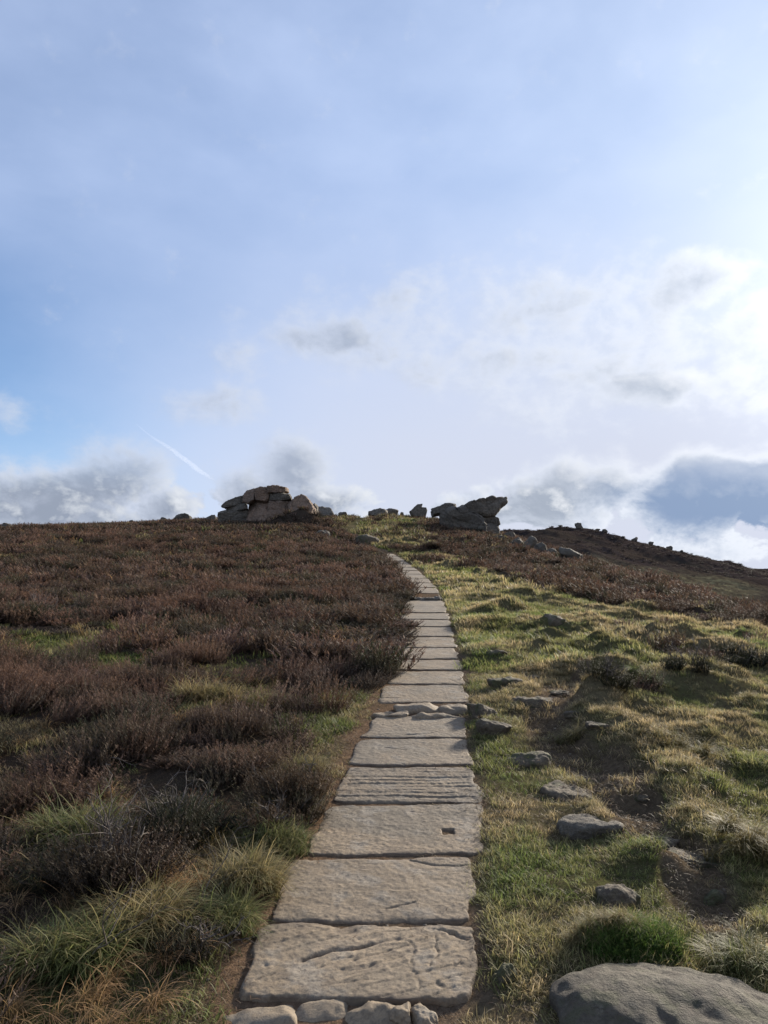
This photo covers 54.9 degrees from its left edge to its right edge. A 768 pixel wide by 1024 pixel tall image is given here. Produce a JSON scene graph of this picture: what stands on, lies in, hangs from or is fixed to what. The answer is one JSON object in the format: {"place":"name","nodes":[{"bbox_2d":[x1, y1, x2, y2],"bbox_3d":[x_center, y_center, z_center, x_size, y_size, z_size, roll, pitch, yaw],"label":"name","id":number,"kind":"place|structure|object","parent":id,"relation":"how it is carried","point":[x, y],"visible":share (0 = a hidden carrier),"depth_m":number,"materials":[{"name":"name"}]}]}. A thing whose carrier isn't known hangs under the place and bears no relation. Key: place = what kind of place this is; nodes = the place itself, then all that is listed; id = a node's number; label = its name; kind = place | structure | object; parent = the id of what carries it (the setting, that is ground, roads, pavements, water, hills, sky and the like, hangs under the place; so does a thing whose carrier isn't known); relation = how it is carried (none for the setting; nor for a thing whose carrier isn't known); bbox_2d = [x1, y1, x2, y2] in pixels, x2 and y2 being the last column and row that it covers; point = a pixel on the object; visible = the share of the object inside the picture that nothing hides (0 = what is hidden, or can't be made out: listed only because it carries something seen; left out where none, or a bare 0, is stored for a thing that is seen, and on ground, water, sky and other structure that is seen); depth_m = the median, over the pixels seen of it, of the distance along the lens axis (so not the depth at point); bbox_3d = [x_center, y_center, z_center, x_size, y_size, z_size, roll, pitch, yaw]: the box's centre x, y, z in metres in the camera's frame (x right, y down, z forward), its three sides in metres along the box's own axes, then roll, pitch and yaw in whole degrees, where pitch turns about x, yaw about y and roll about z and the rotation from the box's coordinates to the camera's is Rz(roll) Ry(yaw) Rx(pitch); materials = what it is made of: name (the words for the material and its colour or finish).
{"place":"outdoors","nodes":[
{"label":"outdoors","id":0,"kind":"place"},
{"bbox_2d":[0,509,767,1023],"bbox_3d":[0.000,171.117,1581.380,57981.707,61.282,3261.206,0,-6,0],"label":"ground","id":1,"kind":"structure","parent":0,"point":[486,997],"depth_m":4.88,"materials":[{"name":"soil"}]},
{"bbox_2d":[1,583,76,621],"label":"heather bush","id":2,"kind":"object","parent":1,"relation":"on","point":[46,608],"visible":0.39,"depth_m":11.94,"materials":[{"name":"brown plant"}]},
{"bbox_2d":[1,781,146,859],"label":"grass tussock","id":3,"kind":"object","parent":1,"relation":"on","point":[62,821],"depth_m":3.80,"materials":[{"name":"plant"}]},
{"bbox_2d":[0,886,180,998],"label":"grass tussock","id":4,"kind":"object","parent":1,"relation":"on","point":[66,953],"depth_m":2.77,"materials":[{"name":"plant"}]},
{"bbox_2d":[2,776,222,905],"bbox_3d":[-1.279,1.495,3.413,0.960,0.518,0.841,0,-6,0],"label":"heather bush","id":5,"kind":"object","parent":1,"relation":"on","point":[113,855],"visible":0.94,"depth_m":3.32,"materials":[{"name":"brown plant"}]},
{"bbox_2d":[86,755,144,804],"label":"bare branch","id":6,"kind":"object","parent":1,"relation":"on","point":[112,774],"visible":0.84,"depth_m":4.21,"materials":[{"name":"brown wood"}]},
{"bbox_2d":[55,864,226,958],"bbox_3d":[-0.997,1.603,3.066,0.838,0.283,0.734,0,-6,0],"label":"grass tussock","id":7,"kind":"object","parent":1,"relation":"on","point":[146,898],"depth_m":3.04,"materials":[{"name":"plant"}]},
{"bbox_2d":[89,843,197,958],"bbox_3d":[-0.950,1.458,2.728,0.312,0.563,0.571,5,-8,-37],"label":"bare branch","id":8,"kind":"object","parent":1,"relation":"on","point":[105,940],"visible":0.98,"depth_m":2.64,"materials":[{"name":"brown wood"}]},
{"bbox_2d":[173,513,191,519],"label":"boulder","id":9,"kind":"object","parent":1,"relation":"on","point":[182,515],"visible":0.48,"depth_m":60.27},
{"bbox_2d":[124,761,256,850],"bbox_3d":[-1.072,1.573,3.983,0.595,0.422,0.727,-5,-8,40],"label":"heather bush","id":10,"kind":"object","parent":1,"relation":"on","point":[210,816],"visible":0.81,"depth_m":3.91,"materials":[{"name":"brown plant"}]},
{"bbox_2d":[156,668,242,704],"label":"grass tussock","id":11,"kind":"object","parent":1,"relation":"on","point":[193,693],"depth_m":6.60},
{"bbox_2d":[146,904,257,966],"bbox_3d":[-0.724,1.652,2.911,0.444,0.235,0.398,0,-6,0],"label":"heather bush","id":12,"kind":"object","parent":1,"relation":"on","point":[202,942],"visible":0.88,"depth_m":2.85,"materials":[{"name":"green plant"}]},
{"bbox_2d":[181,876,276,945],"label":"grass tussock","id":13,"kind":"object","parent":1,"relation":"on","point":[233,912],"depth_m":3.08,"materials":[{"name":"plant"}]},
{"bbox_2d":[217,510,247,522],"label":"tor block","id":14,"kind":"structure","parent":1,"relation":"on","point":[226,515],"depth_m":53.39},
{"bbox_2d":[226,503,247,510],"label":"tor block","id":15,"kind":"structure","parent":14,"relation":"on","point":[242,507],"depth_m":53.52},
{"bbox_2d":[221,495,242,508],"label":"tor block","id":16,"kind":"structure","parent":15,"relation":"on","point":[235,501],"depth_m":53.76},
{"bbox_2d":[191,678,280,706],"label":"grass tussock","id":17,"kind":"object","parent":1,"relation":"on","point":[239,693],"depth_m":6.61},
{"bbox_2d":[177,830,308,911],"bbox_3d":[-0.645,1.615,3.399,0.635,0.293,0.617,0,-6,0],"label":"grass tussock","id":18,"kind":"object","parent":1,"relation":"on","point":[263,871],"depth_m":3.34,"materials":[{"name":"plant"}]},
{"bbox_2d":[246,502,268,523],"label":"tor block","id":19,"kind":"structure","parent":1,"relation":"on","point":[258,511],"depth_m":53.38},
{"bbox_2d":[242,488,255,504],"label":"tor block","id":20,"kind":"structure","parent":19,"relation":"on","point":[248,497],"depth_m":53.71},
{"bbox_2d":[254,486,268,502],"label":"tor block","id":21,"kind":"structure","parent":19,"relation":"on","point":[261,494],"depth_m":53.71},
{"bbox_2d":[223,1005,297,1023],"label":"broken stone","id":22,"kind":"object","parent":1,"relation":"on","point":[283,1014],"visible":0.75,"depth_m":2.53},
{"bbox_2d":[230,790,306,842],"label":"heather bush","id":23,"kind":"object","parent":1,"relation":"on","point":[254,820],"visible":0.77,"depth_m":3.94,"materials":[{"name":"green plant"}]},
{"bbox_2d":[230,810,323,861],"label":"grass tussock","id":24,"kind":"object","parent":1,"relation":"on","point":[296,839],"depth_m":3.79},
{"bbox_2d":[221,755,334,826],"bbox_3d":[-0.628,1.606,4.398,0.696,0.384,0.724,0,-6,0],"label":"heather bush","id":25,"kind":"object","parent":1,"relation":"on","point":[301,794],"visible":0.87,"depth_m":4.30,"materials":[{"name":"brown plant"}]},
{"bbox_2d":[267,500,290,520],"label":"tor block","id":26,"kind":"structure","parent":1,"relation":"on","point":[276,507],"depth_m":53.42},
{"bbox_2d":[269,492,291,500],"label":"tor block","id":27,"kind":"structure","parent":26,"relation":"on","point":[282,496],"depth_m":53.88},
{"bbox_2d":[267,485,288,493],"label":"tor block","id":28,"kind":"structure","parent":27,"relation":"on","point":[271,489],"depth_m":54.03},
{"bbox_2d":[262,743,339,776],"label":"grass tussock","id":29,"kind":"object","parent":1,"relation":"on","point":[307,759],"depth_m":4.97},
{"bbox_2d":[288,494,315,513],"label":"tor block","id":30,"kind":"structure","parent":1,"relation":"on","point":[301,500],"depth_m":53.59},
{"bbox_2d":[295,999,347,1022],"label":"broken stone","id":31,"kind":"object","parent":1,"relation":"on","point":[322,1010],"visible":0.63,"depth_m":2.57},
{"bbox_2d":[317,530,329,536],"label":"boulder","id":32,"kind":"object","parent":1,"relation":"on","point":[324,531],"visible":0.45,"depth_m":41.76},
{"bbox_2d":[318,506,333,516],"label":"boulder","id":33,"kind":"object","parent":1,"relation":"on","point":[326,511],"visible":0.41,"depth_m":64.81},
{"bbox_2d":[239,922,477,1006],"bbox_3d":[-0.077,1.789,2.867,0.908,0.160,0.529,0,-6,0],"label":"flagstone","id":34,"kind":"object","parent":1,"relation":"on","point":[301,962],"visible":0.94,"depth_m":2.82,"materials":[{"name":"stone"}]},
{"bbox_2d":[356,534,378,543],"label":"boulder","id":35,"kind":"object","parent":1,"relation":"on","point":[366,538],"visible":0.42,"depth_m":38.29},
{"bbox_2d":[272,857,475,924],"bbox_3d":[-0.030,1.806,3.439,0.929,0.186,0.618,0,-6,0],"label":"flagstone","id":36,"kind":"object","parent":1,"relation":"on","point":[363,891],"visible":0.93,"depth_m":3.38,"materials":[{"name":"stone"}]},
{"bbox_2d":[345,1001,410,1023],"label":"broken stone","id":37,"kind":"object","parent":1,"relation":"on","point":[372,1012],"visible":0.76,"depth_m":2.54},
{"bbox_2d":[368,508,387,516],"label":"boulder","id":38,"kind":"object","parent":1,"relation":"on","point":[374,512],"visible":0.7,"depth_m":63.43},
{"bbox_2d":[0,505,767,1023],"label":"heather","id":39,"kind":"object","parent":1,"relation":"on","point":[346,577],"visible":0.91,"depth_m":11.24,"materials":[{"name":"brown plant"}]},
{"bbox_2d":[371,711,409,717],"bbox_3d":[0.056,1.802,6.540,0.349,0.078,0.217,0,-6,0],"label":"rock slab","id":40,"kind":"object","parent":1,"relation":"on","point":[395,714],"visible":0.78,"depth_m":6.48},
{"bbox_2d":[386,508,398,515],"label":"boulder","id":41,"kind":"object","parent":1,"relation":"on","point":[391,511],"visible":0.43,"depth_m":65.57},
{"bbox_2d":[23,657,767,1023],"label":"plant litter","id":42,"kind":"object","parent":1,"relation":"on","point":[471,867],"visible":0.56,"depth_m":3.60,"materials":[{"name":"brown plant"}]},
{"bbox_2d":[188,818,259,911],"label":"bare branch","id":43,"kind":"object","parent":42,"relation":"on","point":[222,863],"visible":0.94,"depth_m":3.24,"materials":[{"name":"brown wood"}]},
{"bbox_2d":[308,803,483,856],"bbox_3d":[0.096,1.814,4.116,0.998,0.181,0.701,0,-6,0],"label":"flagstone","id":44,"kind":"object","parent":1,"relation":"on","point":[405,830],"visible":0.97,"depth_m":4.07,"materials":[{"name":"stone"}]},
{"bbox_2d":[389,1002,411,1023],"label":"broken stone","id":45,"kind":"object","parent":1,"relation":"on","point":[399,1014],"visible":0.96,"depth_m":2.51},
{"bbox_2d":[399,567,417,570],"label":"flagstone","id":46,"kind":"object","parent":1,"relation":"on","point":[408,569],"visible":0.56,"depth_m":26.37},
{"bbox_2d":[334,767,483,804],"bbox_3d":[0.160,1.828,4.804,0.943,0.189,0.662,0,-6,0],"label":"flagstone","id":47,"kind":"object","parent":1,"relation":"on","point":[408,786],"visible":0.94,"depth_m":4.76,"materials":[{"name":"stone"}]},
{"bbox_2d":[348,738,472,766],"bbox_3d":[0.197,1.834,5.487,0.911,0.180,0.642,0,-6,0],"label":"flagstone","id":48,"kind":"object","parent":1,"relation":"on","point":[402,752],"visible":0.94,"depth_m":5.43,"materials":[{"name":"stone"}]},
{"bbox_2d":[402,571,420,573],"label":"flagstone","id":49,"kind":"object","parent":1,"relation":"on","point":[413,572],"visible":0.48,"depth_m":25.10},
{"bbox_2d":[361,716,465,738],"bbox_3d":[0.268,1.846,6.163,0.910,0.182,0.654,0,-6,0],"label":"flagstone","id":50,"kind":"object","parent":1,"relation":"on","point":[408,727],"visible":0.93,"depth_m":6.09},
{"bbox_2d":[402,574,425,578],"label":"flagstone","id":51,"kind":"object","parent":1,"relation":"on","point":[418,576],"visible":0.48,"depth_m":23.49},
{"bbox_2d":[393,702,438,713],"bbox_3d":[0.303,1.798,6.739,0.441,0.115,0.273,0,-6,0],"label":"rock slab","id":52,"kind":"object","parent":1,"relation":"on","point":[417,708],"visible":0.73,"depth_m":6.64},
{"bbox_2d":[409,597,424,599],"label":"boulder","id":53,"kind":"object","parent":1,"relation":"on","point":[419,598],"visible":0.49,"depth_m":16.29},
{"bbox_2d":[409,504,426,517],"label":"tor block","id":54,"kind":"structure","parent":1,"relation":"on","point":[418,510],"depth_m":65.11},
{"bbox_2d":[407,578,429,582],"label":"flagstone","id":55,"kind":"object","parent":1,"relation":"on","point":[422,580],"visible":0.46,"depth_m":21.86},
{"bbox_2d":[410,583,435,587],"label":"flagstone","id":56,"kind":"object","parent":1,"relation":"on","point":[428,585],"visible":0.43,"depth_m":20.21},
{"bbox_2d":[378,685,468,703],"bbox_3d":[0.388,1.867,7.354,0.909,0.196,0.769,0,-6,0],"label":"flagstone","id":57,"kind":"object","parent":1,"relation":"on","point":[430,694],"visible":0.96,"depth_m":7.29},
{"bbox_2d":[400,600,446,612],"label":"flagstone","id":58,"kind":"object","parent":1,"relation":"on","point":[428,606],"visible":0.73,"depth_m":15.03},
{"bbox_2d":[410,1003,437,1023],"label":"broken stone","id":59,"kind":"object","parent":1,"relation":"on","point":[420,1013],"visible":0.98,"depth_m":2.52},
{"bbox_2d":[400,613,449,619],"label":"flagstone","id":60,"kind":"object","parent":1,"relation":"on","point":[429,616],"visible":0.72,"depth_m":13.46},
{"bbox_2d":[387,671,464,684],"bbox_3d":[0.458,1.879,8.119,0.891,0.190,0.696,0,-6,0],"label":"flagstone","id":61,"kind":"object","parent":1,"relation":"on","point":[428,678],"visible":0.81,"depth_m":8.05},
{"bbox_2d":[414,588,438,593],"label":"flagstone","id":62,"kind":"object","parent":1,"relation":"on","point":[431,590],"visible":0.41,"depth_m":18.73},
{"bbox_2d":[403,620,451,626],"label":"flagstone","id":63,"kind":"object","parent":1,"relation":"on","point":[437,623],"visible":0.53,"depth_m":12.48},
{"bbox_2d":[403,627,453,636],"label":"flagstone","id":64,"kind":"object","parent":1,"relation":"on","point":[435,632],"visible":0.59,"depth_m":11.44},
{"bbox_2d":[400,648,458,659],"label":"flagstone","id":65,"kind":"object","parent":1,"relation":"on","point":[440,653],"visible":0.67,"depth_m":9.57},
{"bbox_2d":[401,637,457,647],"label":"flagstone","id":66,"kind":"object","parent":1,"relation":"on","point":[439,642],"visible":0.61,"depth_m":10.48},
{"bbox_2d":[397,660,462,670],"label":"flagstone","id":67,"kind":"object","parent":1,"relation":"on","point":[432,665],"visible":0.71,"depth_m":8.77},
{"bbox_2d":[424,596,442,600],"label":"boulder","id":68,"kind":"object","parent":1,"relation":"on","point":[438,598],"visible":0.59,"depth_m":16.27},
{"bbox_2d":[411,712,460,718],"bbox_3d":[0.436,1.806,6.468,0.507,0.111,0.138,1,-6,-7],"label":"rock slab","id":69,"kind":"object","parent":1,"relation":"on","point":[421,715],"visible":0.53,"depth_m":6.42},
{"bbox_2d":[438,704,467,714],"bbox_3d":[0.644,1.803,6.718,0.348,0.104,0.279,0,-6,0],"label":"rock slab","id":70,"kind":"object","parent":1,"relation":"on","point":[451,709],"visible":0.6,"depth_m":6.62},
{"bbox_2d":[439,506,487,531],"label":"tor block","id":71,"kind":"structure","parent":1,"relation":"on","point":[451,516],"depth_m":55.01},
{"bbox_2d":[431,503,455,517],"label":"tor block","id":72,"kind":"structure","parent":71,"relation":"on","point":[436,511],"depth_m":56.18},
{"bbox_2d":[467,703,497,717],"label":"boulder","id":73,"kind":"object","parent":1,"relation":"on","point":[476,710],"visible":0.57,"depth_m":6.42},
{"bbox_2d":[486,523,499,533],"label":"tor block","id":74,"kind":"structure","parent":1,"relation":"on","point":[494,528],"depth_m":55.18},
{"bbox_2d":[482,516,499,525],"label":"tor block","id":75,"kind":"structure","parent":74,"relation":"on","point":[494,520],"depth_m":55.69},
{"bbox_2d":[456,495,507,516],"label":"tor block","id":76,"kind":"structure","parent":75,"relation":"on","point":[491,505],"depth_m":55.47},
{"bbox_2d":[475,718,511,735],"bbox_3d":[0.876,1.750,5.906,0.299,0.200,0.220,0,-6,0],"label":"boulder","id":77,"kind":"object","parent":1,"relation":"on","point":[484,726],"visible":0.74,"depth_m":5.83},
{"bbox_2d":[486,650,507,655],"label":"boulder","id":78,"kind":"object","parent":1,"relation":"on","point":[492,652],"visible":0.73,"depth_m":9.02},
{"bbox_2d":[492,962,516,988],"bbox_3d":[0.447,1.741,2.742,0.100,0.127,0.098,0,-6,0],"label":"boulder","id":79,"kind":"object","parent":1,"relation":"on","point":[504,970],"visible":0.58,"depth_m":2.72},
{"bbox_2d":[487,676,523,688],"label":"boulder","id":80,"kind":"object","parent":1,"relation":"on","point":[502,682],"visible":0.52,"depth_m":7.44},
{"bbox_2d":[504,532,514,536],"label":"boulder","id":81,"kind":"object","parent":1,"relation":"on","point":[511,534],"visible":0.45,"depth_m":54.86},
{"bbox_2d":[511,537,523,545],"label":"boulder","id":82,"kind":"object","parent":1,"relation":"on","point":[517,540],"visible":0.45,"depth_m":40.15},
{"bbox_2d":[505,751,550,768],"bbox_3d":[1.025,1.804,5.281,0.344,0.167,0.210,0,-6,0],"label":"boulder","id":83,"kind":"object","parent":1,"relation":"on","point":[543,758],"visible":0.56,"depth_m":5.24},
{"bbox_2d":[522,536,537,550],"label":"leaning slab","id":84,"kind":"structure","parent":1,"relation":"on","point":[532,541],"depth_m":38.41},
{"bbox_2d":[511,696,552,707],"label":"boulder","id":85,"kind":"object","parent":1,"relation":"on","point":[537,701],"visible":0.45,"depth_m":6.82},
{"bbox_2d":[525,674,539,679],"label":"boulder","id":86,"kind":"object","parent":1,"relation":"on","point":[534,676],"visible":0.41,"depth_m":7.97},
{"bbox_2d":[534,542,546,552],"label":"boulder","id":87,"kind":"object","parent":1,"relation":"on","point":[541,546],"visible":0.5,"depth_m":36.98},
{"bbox_2d":[545,548,556,552],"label":"boulder","id":88,"kind":"object","parent":1,"relation":"on","point":[551,550],"visible":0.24,"depth_m":36.44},
{"bbox_2d":[543,614,566,625],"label":"boulder","id":89,"kind":"object","parent":1,"relation":"on","point":[554,620],"visible":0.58,"depth_m":11.70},
{"bbox_2d":[548,690,569,697],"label":"boulder","id":90,"kind":"object","parent":1,"relation":"on","point":[562,693],"visible":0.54,"depth_m":7.29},
{"bbox_2d":[540,780,591,801],"bbox_3d":[1.171,1.820,4.726,0.364,0.159,0.310,0,-6,0],"label":"boulder","id":91,"kind":"object","parent":1,"relation":"on","point":[553,791],"visible":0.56,"depth_m":4.67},
{"bbox_2d":[545,719,588,744],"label":"grass tussock","id":92,"kind":"object","parent":1,"relation":"on","point":[574,736],"depth_m":5.91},
{"bbox_2d":[558,547,582,560],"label":"leaning slab","id":93,"kind":"structure","parent":1,"relation":"on","point":[569,552],"depth_m":34.27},
{"bbox_2d":[563,710,578,718],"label":"boulder","id":94,"kind":"object","parent":1,"relation":"on","point":[567,714],"visible":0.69,"depth_m":6.36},
{"bbox_2d":[575,523,582,528],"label":"boulder","id":95,"kind":"object","parent":1,"relation":"on","point":[578,525],"visible":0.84,"depth_m":281.59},
{"bbox_2d":[556,814,623,839],"bbox_3d":[1.164,1.782,4.131,0.389,0.144,0.241,0,-6,0],"label":"boulder","id":96,"kind":"object","parent":1,"relation":"on","point":[585,825],"visible":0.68,"depth_m":4.05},
{"bbox_2d":[585,721,609,729],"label":"boulder","id":97,"kind":"object","parent":1,"relation":"on","point":[589,725],"visible":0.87,"depth_m":5.81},
{"bbox_2d":[569,647,640,692],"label":"heather bush","id":98,"kind":"object","parent":1,"relation":"on","point":[609,672],"visible":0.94,"depth_m":6.84,"materials":[{"name":"green plant"}]},
{"bbox_2d":[554,900,663,953],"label":"grass tussock","id":99,"kind":"object","parent":1,"relation":"on","point":[613,916],"depth_m":2.92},
{"bbox_2d":[595,884,640,912],"bbox_3d":[1.037,1.724,3.276,0.196,0.154,0.180,0,-6,0],"label":"boulder","id":100,"kind":"object","parent":1,"relation":"on","point":[618,894],"visible":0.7,"depth_m":3.23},
{"bbox_2d":[575,905,691,966],"bbox_3d":[0.974,1.659,2.886,0.494,0.158,0.383,0,-6,0],"label":"grass tussock","id":101,"kind":"object","parent":1,"relation":"on","point":[632,946],"depth_m":2.84,"materials":[{"name":"plant"}]},
{"bbox_2d":[633,794,648,803],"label":"boulder","id":102,"kind":"object","parent":1,"relation":"on","point":[643,799],"visible":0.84,"depth_m":4.53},
{"bbox_2d":[622,661,666,685],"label":"grass tussock","id":103,"kind":"object","parent":1,"relation":"on","point":[637,671],"depth_m":7.28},
{"bbox_2d":[549,962,767,1023],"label":"boulder","id":104,"kind":"object","parent":1,"relation":"on","point":[632,993],"visible":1,"depth_m":2.46,"materials":[{"name":"stone"}]},
{"bbox_2d":[640,834,679,849],"bbox_3d":[1.470,1.792,3.967,0.220,0.094,0.146,0,-6,0],"label":"boulder","id":105,"kind":"object","parent":1,"relation":"on","point":[673,842],"visible":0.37,"depth_m":3.94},
{"bbox_2d":[639,719,729,756],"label":"grass tussock","id":106,"kind":"object","parent":1,"relation":"on","point":[674,738],"depth_m":5.44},
{"bbox_2d":[658,632,712,675],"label":"heather bush","id":107,"kind":"object","parent":1,"relation":"on","point":[672,664],"visible":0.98,"depth_m":7.69,"materials":[{"name":"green plant"}]},
{"bbox_2d":[668,847,720,869],"bbox_3d":[1.615,1.802,3.779,0.364,0.145,0.211,0,-6,0],"label":"boulder","id":108,"kind":"object","parent":1,"relation":"on","point":[706,864],"visible":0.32,"depth_m":3.73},
{"bbox_2d":[703,889,727,905],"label":"boulder","id":109,"kind":"object","parent":1,"relation":"on","point":[714,896],"visible":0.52,"depth_m":3.41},
{"bbox_2d":[679,913,767,988],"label":"grass tussock","id":110,"kind":"object","parent":1,"relation":"on","point":[735,953],"depth_m":2.76,"materials":[{"name":"plant"}]},
{"bbox_2d":[691,797,767,865],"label":"grass tussock","id":111,"kind":"object","parent":1,"relation":"on","point":[756,838],"depth_m":3.74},
{"bbox_2d":[715,637,767,668],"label":"heather bush","id":112,"kind":"object","parent":1,"relation":"on","point":[749,657],"visible":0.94,"depth_m":9.26,"materials":[{"name":"green plant"}]},
{"bbox_2d":[0,0,767,568],"label":"sky","id":113,"kind":"structure","parent":0,"point":[359,257],"materials":[{"name":"blue"}]},
{"bbox_2d":[205,642,735,992],"bbox_3d":[0.907,1.790,6.377,2.698,0.794,8.820,-1,-6,7],"label":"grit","id":114,"kind":"object","parent":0,"point":[207,979],"visible":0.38,"depth_m":3.48,"materials":[{"name":"stone"}]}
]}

